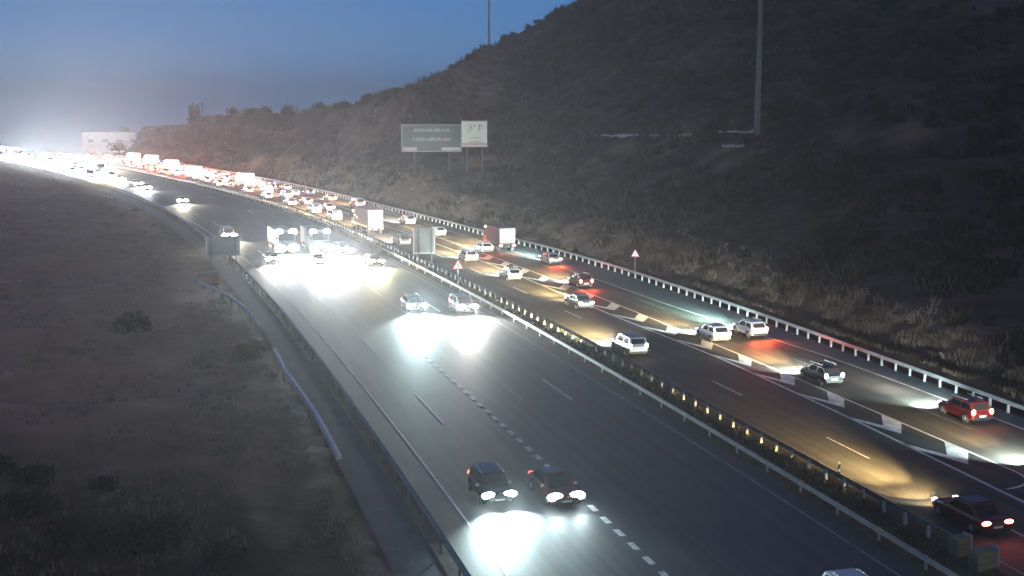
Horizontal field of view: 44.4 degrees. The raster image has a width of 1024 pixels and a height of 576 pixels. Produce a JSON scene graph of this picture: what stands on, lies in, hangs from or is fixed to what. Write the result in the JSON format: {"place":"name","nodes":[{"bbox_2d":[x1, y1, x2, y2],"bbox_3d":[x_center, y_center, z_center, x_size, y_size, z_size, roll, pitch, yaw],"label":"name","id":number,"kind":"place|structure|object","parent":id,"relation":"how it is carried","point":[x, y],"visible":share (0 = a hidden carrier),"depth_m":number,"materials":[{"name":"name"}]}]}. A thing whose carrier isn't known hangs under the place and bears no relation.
{"place":"outdoors","nodes":[
{"label":"outdoors","id":0,"kind":"place"},
{"bbox_2d":[90,159,105,169],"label":"lorry","id":1,"kind":"object","parent":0,"point":[98,164],"visible":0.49,"depth_m":377.81,"materials":[{"name":"blue paint"}]},
{"bbox_2d":[126,152,140,162],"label":"lorry","id":2,"kind":"object","parent":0,"point":[134,157],"visible":0.62,"depth_m":429.93,"materials":[{"name":"grey paint"}]},
{"bbox_2d":[143,154,158,165],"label":"lorry","id":3,"kind":"object","parent":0,"point":[149,159],"visible":0.62,"depth_m":412.16,"materials":[{"name":"red paint"}]},
{"bbox_2d":[162,159,178,172],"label":"lorry","id":4,"kind":"object","parent":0,"point":[169,164],"visible":0.55,"depth_m":378.44,"materials":[{"name":"red paint"}]},
{"bbox_2d":[184,165,201,179],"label":"lorry","id":5,"kind":"object","parent":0,"point":[193,172],"visible":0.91,"depth_m":342.75,"materials":[{"name":"white paint"}]},
{"bbox_2d":[219,225,236,235],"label":"van","id":6,"kind":"object","parent":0,"point":[226,230],"visible":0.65,"depth_m":196.91,"materials":[{"name":"white paint"}]},
{"bbox_2d":[234,172,254,188],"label":"lorry","id":7,"kind":"object","parent":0,"point":[243,179],"visible":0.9,"depth_m":310.20,"materials":[{"name":"white paint"}]},
{"bbox_2d":[99,189,446,575],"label":"pavement","id":8,"kind":"structure","parent":0,"point":[404,545],"depth_m":79.41,"materials":[{"name":"concrete"}]},
{"bbox_2d":[206,235,240,261],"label":"road sign","id":9,"kind":"object","parent":8,"relation":"on","point":[219,246],"visible":0.88,"depth_m":171.38,"materials":[{"name":"grey metal"}]},
{"bbox_2d":[263,251,282,263],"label":"car","id":10,"kind":"object","parent":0,"point":[270,256],"visible":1,"depth_m":169.18,"materials":[{"name":"grey paint"}]},
{"bbox_2d":[268,225,298,252],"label":"lorry","id":11,"kind":"object","parent":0,"point":[281,238],"visible":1,"depth_m":179.34,"materials":[{"name":"grey paint"}]},
{"bbox_2d":[0,0,576,152],"label":"sky","id":12,"kind":"structure","parent":0,"point":[68,68],"materials":[{"name":"blue"}]},
{"bbox_2d":[300,225,331,251],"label":"lorry","id":13,"kind":"object","parent":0,"point":[315,237],"visible":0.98,"depth_m":180.08,"materials":[{"name":"grey paint"}]},
{"bbox_2d":[309,252,329,265],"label":"car","id":14,"kind":"object","parent":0,"point":[316,258],"visible":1,"depth_m":166.80,"materials":[{"name":"grey paint"}]},
{"bbox_2d":[334,241,353,254],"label":"car","id":15,"kind":"object","parent":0,"point":[341,247],"visible":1,"depth_m":178.11,"materials":[{"name":"grey paint"}]},
{"bbox_2d":[350,206,382,233],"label":"lorry","id":16,"kind":"object","parent":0,"point":[367,218],"visible":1,"depth_m":206.56,"materials":[{"name":"beige paint"}]},
{"bbox_2d":[369,210,382,226],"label":"rear door","id":17,"kind":"structure","parent":16,"relation":"in","point":[375,217],"depth_m":205.19,"materials":[{"name":"white metal"}]},
{"bbox_2d":[363,253,384,265],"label":"car","id":18,"kind":"object","parent":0,"point":[370,259],"visible":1,"depth_m":166.73,"materials":[{"name":"beige paint"}]},
{"bbox_2d":[392,233,410,245],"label":"car","id":19,"kind":"object","parent":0,"point":[400,238],"visible":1,"depth_m":189.16,"materials":[{"name":"grey paint"}]},
{"bbox_2d":[399,214,415,224],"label":"car","id":20,"kind":"object","parent":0,"point":[405,219],"visible":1,"depth_m":220.89,"materials":[{"name":"grey paint"}]},
{"bbox_2d":[401,293,427,311],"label":"car","id":21,"kind":"object","parent":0,"point":[409,302],"visible":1,"depth_m":130.75,"materials":[{"name":"grey paint"}]},
{"bbox_2d":[0,157,924,575],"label":"road","id":22,"kind":"structure","parent":0,"point":[666,499],"depth_m":81.37,"materials":[{"name":"grey asphalt"}]},
{"bbox_2d":[10,161,507,575],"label":"road marking","id":23,"kind":"object","parent":22,"relation":"on","point":[469,524],"visible":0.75,"depth_m":80.39,"materials":[{"name":"paint"}]},
{"bbox_2d":[100,178,444,423],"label":"road marking","id":24,"kind":"object","parent":22,"relation":"on","point":[428,407],"visible":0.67,"depth_m":110.69,"materials":[{"name":"paint"}]},
{"bbox_2d":[467,463,516,504],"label":"car","id":25,"kind":"object","parent":22,"relation":"on","point":[487,482],"visible":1,"depth_m":68.77,"materials":[{"name":"black paint"}]},
{"bbox_2d":[120,170,900,575],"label":"road marking","id":26,"kind":"object","parent":22,"relation":"on","point":[654,418],"visible":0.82,"depth_m":80.15,"materials":[{"name":"paint"}]},
{"bbox_2d":[406,342,668,575],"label":"road marking","id":27,"kind":"object","parent":22,"relation":"on","point":[648,560],"visible":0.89,"depth_m":76.92,"materials":[{"name":"paint"}]},
{"bbox_2d":[528,466,584,505],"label":"car","id":28,"kind":"object","parent":22,"relation":"on","point":[553,485],"visible":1,"depth_m":68.60,"materials":[{"name":"red paint"}]},
{"bbox_2d":[822,568,868,575],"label":"car","id":29,"kind":"object","parent":22,"relation":"on","point":[848,572],"visible":1,"depth_m":54.48,"materials":[{"name":"white paint"}]},
{"bbox_2d":[449,292,478,313],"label":"car","id":30,"kind":"object","parent":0,"point":[460,302],"visible":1,"depth_m":129.66,"materials":[{"name":"grey paint"}]},
{"bbox_2d":[458,249,477,261],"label":"car","id":31,"kind":"object","parent":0,"point":[468,254],"visible":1,"depth_m":170.59,"materials":[{"name":"white paint"}]},
{"bbox_2d":[499,266,521,280],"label":"car","id":32,"kind":"object","parent":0,"point":[508,273],"visible":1,"depth_m":152.53,"materials":[{"name":"white paint"}]},
{"bbox_2d":[0,0,1023,575],"bbox_3d":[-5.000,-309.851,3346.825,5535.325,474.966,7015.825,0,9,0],"label":"ground","id":33,"kind":"structure","parent":0,"point":[270,518],"depth_m":159.47,"materials":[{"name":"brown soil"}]},
{"bbox_2d":[0,454,17,476],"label":"bush","id":34,"kind":"object","parent":33,"relation":"on","point":[7,467],"visible":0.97,"depth_m":71.25,"materials":[{"name":"green plant"}]},
{"bbox_2d":[0,482,60,519],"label":"bush","id":35,"kind":"object","parent":33,"relation":"on","point":[33,499],"visible":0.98,"depth_m":63.68,"materials":[{"name":"green plant"}]},
{"bbox_2d":[10,463,55,487],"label":"bush","id":36,"kind":"object","parent":33,"relation":"on","point":[30,472],"visible":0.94,"depth_m":69.21,"materials":[{"name":"green plant"}]},
{"bbox_2d":[39,515,123,551],"bbox_3d":[-20.721,11.937,60.648,4.313,1.797,2.778,4,9,25],"label":"bush","id":37,"kind":"object","parent":33,"relation":"on","point":[95,535],"visible":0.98,"depth_m":60.22,"materials":[{"name":"green plant"}]},
{"bbox_2d":[88,475,118,492],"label":"bush","id":38,"kind":"object","parent":33,"relation":"on","point":[101,483],"visible":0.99,"depth_m":68.53,"materials":[{"name":"green plant"}]},
{"bbox_2d":[81,127,137,152],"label":"building","id":39,"kind":"structure","parent":33,"relation":"on","point":[95,141],"depth_m":561.35,"materials":[{"name":"grey"}]},
{"bbox_2d":[106,141,128,153],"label":"tree","id":40,"kind":"object","parent":33,"relation":"on","point":[120,147],"visible":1,"depth_m":516.32,"materials":[{"name":"green plant"}]},
{"bbox_2d":[109,309,152,332],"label":"bush","id":41,"kind":"object","parent":33,"relation":"on","point":[134,324],"visible":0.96,"depth_m":119.21,"materials":[{"name":"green plant"}]},
{"bbox_2d":[109,511,190,556],"bbox_3d":[-17.486,11.897,60.634,3.843,2.078,3.088,-1,9,-8],"label":"bush","id":42,"kind":"object","parent":33,"relation":"on","point":[149,536],"visible":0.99,"depth_m":60.06,"materials":[{"name":"green plant"}]},
{"bbox_2d":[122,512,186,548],"bbox_3d":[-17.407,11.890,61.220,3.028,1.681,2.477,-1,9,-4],"label":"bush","id":43,"kind":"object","parent":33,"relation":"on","point":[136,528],"visible":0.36,"depth_m":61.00,"materials":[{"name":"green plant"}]},
{"bbox_2d":[188,101,203,116],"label":"tree","id":44,"kind":"object","parent":33,"relation":"on","point":[195,111],"visible":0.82,"depth_m":513.74,"materials":[{"name":"green plant"}]},
{"bbox_2d":[199,534,248,571],"bbox_3d":[-13.546,12.385,58.553,2.164,1.543,2.464,3,9,19],"label":"bush","id":45,"kind":"object","parent":33,"relation":"on","point":[215,558],"visible":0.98,"depth_m":58.29,"materials":[{"name":"green plant"}]},
{"bbox_2d":[195,279,259,329],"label":"guard rail","id":46,"kind":"object","parent":33,"relation":"on","point":[244,308],"visible":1,"depth_m":134.03,"materials":[{"name":"metal"}]},
{"bbox_2d":[1,161,469,575],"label":"verge","id":47,"kind":"structure","parent":33,"relation":"on","point":[446,561],"depth_m":82.04,"materials":[{"name":"grey concrete"}]},
{"bbox_2d":[33,165,468,575],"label":"guard rail","id":48,"kind":"object","parent":47,"relation":"on","point":[431,521],"visible":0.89,"depth_m":85.17,"materials":[{"name":"metal"}]},
{"bbox_2d":[228,152,252,166],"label":"tree","id":49,"kind":"object","parent":33,"relation":"on","point":[237,157],"visible":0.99,"depth_m":378.27,"materials":[{"name":"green plant"}]},
{"bbox_2d":[229,338,266,361],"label":"bush","id":50,"kind":"object","parent":33,"relation":"on","point":[245,350],"visible":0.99,"depth_m":106.56,"materials":[{"name":"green plant"}]},
{"bbox_2d":[252,142,276,157],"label":"tree","id":51,"kind":"object","parent":33,"relation":"on","point":[267,148],"visible":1,"depth_m":370.10,"materials":[{"name":"green plant"}]},
{"bbox_2d":[273,348,341,465],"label":"guard rail","id":52,"kind":"object","parent":33,"relation":"on","point":[319,420],"visible":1,"depth_m":86.96,"materials":[{"name":"metal"}]},
{"bbox_2d":[401,124,461,174],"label":"billboard","id":53,"kind":"object","parent":33,"relation":"on","point":[431,138],"visible":1,"depth_m":260.20,"materials":[{"name":"grey"}]},
{"bbox_2d":[461,121,487,172],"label":"billboard","id":54,"kind":"object","parent":33,"relation":"on","point":[474,133],"visible":0.98,"depth_m":256.15,"materials":[{"name":"grey"}]},
{"bbox_2d":[109,166,1007,575],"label":"median","id":55,"kind":"object","parent":33,"relation":"on","point":[885,544],"visible":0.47,"depth_m":76.59,"materials":[{"name":"soil"}]},
{"bbox_2d":[413,228,434,268],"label":"road sign","id":56,"kind":"object","parent":55,"relation":"on","point":[423,240],"visible":0.88,"depth_m":162.89,"materials":[{"name":"grey metal"}]},
{"bbox_2d":[52,155,934,537],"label":"guard rail","id":57,"kind":"object","parent":55,"relation":"on","point":[820,465],"visible":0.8,"depth_m":93.63,"materials":[{"name":"metal"}]},
{"bbox_2d":[58,157,958,575],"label":"guard rail","id":58,"kind":"object","parent":55,"relation":"on","point":[880,531],"visible":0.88,"depth_m":84.24,"materials":[{"name":"metal"}]},
{"bbox_2d":[276,204,985,575],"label":"weeds","id":59,"kind":"object","parent":55,"relation":"on","point":[740,440],"visible":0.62,"depth_m":83.47,"materials":[{"name":"plant"}]},
{"bbox_2d":[948,531,972,557],"bbox_3d":[21.738,12.438,60.778,1.022,0.980,0.660,-5,10,-29],"label":"crash cushion","id":60,"kind":"object","parent":55,"relation":"on","point":[959,545],"visible":0.95,"depth_m":60.55,"materials":[{"name":"grey plastic"}]},
{"bbox_2d":[967,543,999,572],"bbox_3d":[22.204,12.704,58.999,1.532,0.980,0.660,-5,10,-29],"label":"crash cushion","id":61,"kind":"object","parent":55,"relation":"on","point":[984,558],"visible":1,"depth_m":58.75,"materials":[{"name":"grey plastic"}]},
{"bbox_2d":[173,0,1023,368],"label":"hill scrub","id":62,"kind":"object","parent":33,"relation":"on","point":[943,278],"visible":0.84,"depth_m":218.92,"materials":[{"name":"green plant"}]},
{"bbox_2d":[596,152,618,163],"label":"bush","id":63,"kind":"object","parent":33,"relation":"on","point":[607,157],"visible":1,"depth_m":228.16,"materials":[{"name":"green plant"}]},
{"bbox_2d":[277,155,1023,400],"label":"dry grass","id":64,"kind":"structure","parent":33,"relation":"on","point":[963,364],"depth_m":130.91,"materials":[{"name":"plant"}]},
{"bbox_2d":[689,177,723,188],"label":"bush","id":65,"kind":"object","parent":33,"relation":"on","point":[703,184],"visible":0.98,"depth_m":191.53,"materials":[{"name":"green plant"}]},
{"bbox_2d":[712,204,743,223],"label":"bush","id":66,"kind":"object","parent":33,"relation":"on","point":[732,213],"visible":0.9,"depth_m":166.90,"materials":[{"name":"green plant"}]},
{"bbox_2d":[714,223,744,231],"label":"bush","id":67,"kind":"object","parent":33,"relation":"on","point":[726,227],"visible":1,"depth_m":162.44,"materials":[{"name":"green plant"}]},
{"bbox_2d":[718,188,756,199],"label":"bush","id":68,"kind":"object","parent":33,"relation":"on","point":[728,193],"visible":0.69,"depth_m":178.17,"materials":[{"name":"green plant"}]},
{"bbox_2d":[728,192,766,208],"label":"bush","id":69,"kind":"object","parent":33,"relation":"on","point":[746,201],"visible":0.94,"depth_m":172.31,"materials":[{"name":"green plant"}]},
{"bbox_2d":[741,154,768,172],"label":"bush","id":70,"kind":"object","parent":33,"relation":"on","point":[753,163],"visible":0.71,"depth_m":194.63,"materials":[{"name":"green plant"}]},
{"bbox_2d":[754,0,762,136],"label":"utility pole","id":71,"kind":"object","parent":33,"relation":"on","point":[757,112],"visible":0.88,"depth_m":212.63,"materials":[{"name":"metal"}]},
{"bbox_2d":[751,215,777,224],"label":"bush","id":72,"kind":"object","parent":33,"relation":"on","point":[766,220],"visible":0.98,"depth_m":160.81,"materials":[{"name":"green plant"}]},
{"bbox_2d":[810,245,848,263],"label":"bush","id":73,"kind":"object","parent":33,"relation":"on","point":[824,255],"visible":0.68,"depth_m":138.40,"materials":[{"name":"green plant"}]},
{"bbox_2d":[816,219,842,232],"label":"bush","id":74,"kind":"object","parent":33,"relation":"on","point":[831,224],"visible":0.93,"depth_m":149.22,"materials":[{"name":"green plant"}]},
{"bbox_2d":[817,236,844,247],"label":"bush","id":75,"kind":"object","parent":33,"relation":"on","point":[831,239],"visible":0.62,"depth_m":144.00,"materials":[{"name":"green plant"}]},
{"bbox_2d":[811,165,858,189],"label":"bush","id":76,"kind":"object","parent":33,"relation":"on","point":[835,182],"visible":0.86,"depth_m":168.79,"materials":[{"name":"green plant"}]},
{"bbox_2d":[843,179,873,194],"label":"bush","id":77,"kind":"object","parent":33,"relation":"on","point":[865,187],"visible":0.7,"depth_m":164.33,"materials":[{"name":"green plant"}]},
{"bbox_2d":[874,113,908,121],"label":"bush","id":78,"kind":"object","parent":33,"relation":"on","point":[887,117],"visible":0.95,"depth_m":198.03,"materials":[{"name":"green plant"}]},
{"bbox_2d":[879,237,927,253],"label":"bush","id":79,"kind":"object","parent":33,"relation":"on","point":[898,245],"visible":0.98,"depth_m":134.43,"materials":[{"name":"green plant"}]},
{"bbox_2d":[901,179,938,191],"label":"bush","id":80,"kind":"object","parent":33,"relation":"on","point":[908,185],"visible":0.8,"depth_m":162.97,"materials":[{"name":"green plant"}]},
{"bbox_2d":[908,173,943,195],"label":"bush","id":81,"kind":"object","parent":33,"relation":"on","point":[930,189],"visible":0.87,"depth_m":162.93,"materials":[{"name":"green plant"}]},
{"bbox_2d":[955,246,989,259],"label":"bush","id":82,"kind":"object","parent":33,"relation":"on","point":[963,253],"visible":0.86,"depth_m":130.66,"materials":[{"name":"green plant"}]},
{"bbox_2d":[967,125,989,135],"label":"bush","id":83,"kind":"object","parent":33,"relation":"on","point":[975,130],"visible":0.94,"depth_m":183.46,"materials":[{"name":"green plant"}]},
{"bbox_2d":[963,168,994,182],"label":"bush","id":84,"kind":"object","parent":33,"relation":"on","point":[975,175],"visible":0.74,"depth_m":163.00,"materials":[{"name":"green plant"}]},
{"bbox_2d":[960,229,1001,250],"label":"bush","id":85,"kind":"object","parent":33,"relation":"on","point":[978,241],"visible":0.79,"depth_m":133.20,"materials":[{"name":"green plant"}]},
{"bbox_2d":[964,254,1010,269],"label":"bush","id":86,"kind":"object","parent":33,"relation":"on","point":[990,260],"visible":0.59,"depth_m":126.83,"materials":[{"name":"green plant"}]},
{"bbox_2d":[978,169,1023,200],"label":"bush","id":87,"kind":"object","parent":33,"relation":"on","point":[1004,189],"visible":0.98,"depth_m":153.02,"materials":[{"name":"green plant"}]},
{"bbox_2d":[994,228,1022,244],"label":"bush","id":88,"kind":"object","parent":33,"relation":"on","point":[1006,235],"visible":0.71,"depth_m":133.10,"materials":[{"name":"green plant"}]},
{"bbox_2d":[37,153,1023,575],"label":"road","id":89,"kind":"structure","parent":0,"point":[905,477],"depth_m":92.86,"materials":[{"name":"grey asphalt"}]},
{"bbox_2d":[326,209,341,219],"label":"van","id":90,"kind":"object","parent":89,"relation":"on","point":[333,214],"visible":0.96,"depth_m":228.25,"materials":[{"name":"white paint"}]},
{"bbox_2d":[474,241,492,252],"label":"car","id":91,"kind":"object","parent":89,"relation":"on","point":[483,246],"visible":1,"depth_m":180.40,"materials":[{"name":"white paint"}]},
{"bbox_2d":[482,224,515,250],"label":"lorry","id":92,"kind":"object","parent":89,"relation":"on","point":[499,236],"visible":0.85,"depth_m":182.03,"materials":[{"name":"red paint"}]},
{"bbox_2d":[500,228,514,242],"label":"rear door","id":93,"kind":"structure","parent":92,"relation":"in","point":[506,235],"depth_m":181.43,"materials":[{"name":"white metal"}]},
{"bbox_2d":[67,153,1023,428],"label":"shoulder","id":94,"kind":"object","parent":89,"relation":"on","point":[673,299],"visible":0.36,"depth_m":131.86},
{"bbox_2d":[102,153,1023,412],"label":"guard rail","id":95,"kind":"object","parent":94,"relation":"on","point":[940,378],"visible":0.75,"depth_m":125.97,"materials":[{"name":"metal"}]},
{"bbox_2d":[539,252,561,263],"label":"car","id":96,"kind":"object","parent":89,"relation":"on","point":[550,257],"visible":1,"depth_m":168.13,"materials":[{"name":"grey paint"}]},
{"bbox_2d":[128,168,1023,574],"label":"road marking","id":97,"kind":"object","parent":89,"relation":"on","point":[816,460],"visible":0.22,"depth_m":68.34,"materials":[{"name":"paint"}]},
{"bbox_2d":[255,188,1023,502],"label":"road marking","id":98,"kind":"object","parent":89,"relation":"on","point":[1014,497],"visible":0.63,"depth_m":90.84,"materials":[{"name":"paint"}]},
{"bbox_2d":[279,186,1023,429],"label":"road marking","id":99,"kind":"object","parent":89,"relation":"on","point":[764,336],"visible":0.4,"depth_m":112.27,"materials":[{"name":"paint"}]},
{"bbox_2d":[297,195,1016,471],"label":"road marking","id":100,"kind":"object","parent":89,"relation":"on","point":[763,364],"visible":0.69,"depth_m":100.60,"materials":[{"name":"paint"}]},
{"bbox_2d":[696,321,730,341],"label":"car","id":101,"kind":"object","parent":89,"relation":"on","point":[711,332],"visible":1,"depth_m":113.85,"materials":[{"name":"white paint"}]},
{"bbox_2d":[455,250,1023,488],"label":"road marking","id":102,"kind":"object","parent":89,"relation":"on","point":[955,453],"visible":0.91,"depth_m":93.77,"materials":[{"name":"paint"}]},
{"bbox_2d":[732,317,767,336],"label":"car","id":103,"kind":"object","parent":89,"relation":"on","point":[752,327],"visible":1,"depth_m":116.10,"materials":[{"name":"white paint"}]},
{"bbox_2d":[932,495,1012,533],"bbox_3d":[23.810,11.531,65.111,2.120,1.445,4.638,-2,9,-15],"label":"car","id":104,"kind":"object","parent":89,"relation":"on","point":[975,514],"visible":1,"depth_m":63.93,"materials":[{"name":"red paint"}]},
{"bbox_2d":[565,293,593,308],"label":"car","id":105,"kind":"object","parent":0,"point":[580,300],"visible":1,"depth_m":132.16,"materials":[{"name":"grey paint"}]},
{"bbox_2d":[568,272,592,287],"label":"car","id":106,"kind":"object","parent":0,"point":[578,280],"visible":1,"depth_m":146.93,"materials":[{"name":"red paint"}]},
{"bbox_2d":[611,332,647,355],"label":"car","id":107,"kind":"object","parent":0,"point":[630,343],"visible":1,"depth_m":107.53,"materials":[{"name":"grey paint"}]},
{"bbox_2d":[800,359,844,384],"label":"car","id":108,"kind":"object","parent":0,"point":[821,373],"visible":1,"depth_m":96.75,"materials":[{"name":"black paint"}]},
{"bbox_2d":[937,393,993,421],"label":"car","id":109,"kind":"object","parent":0,"point":[968,408],"visible":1,"depth_m":85.63,"materials":[{"name":"red paint"}]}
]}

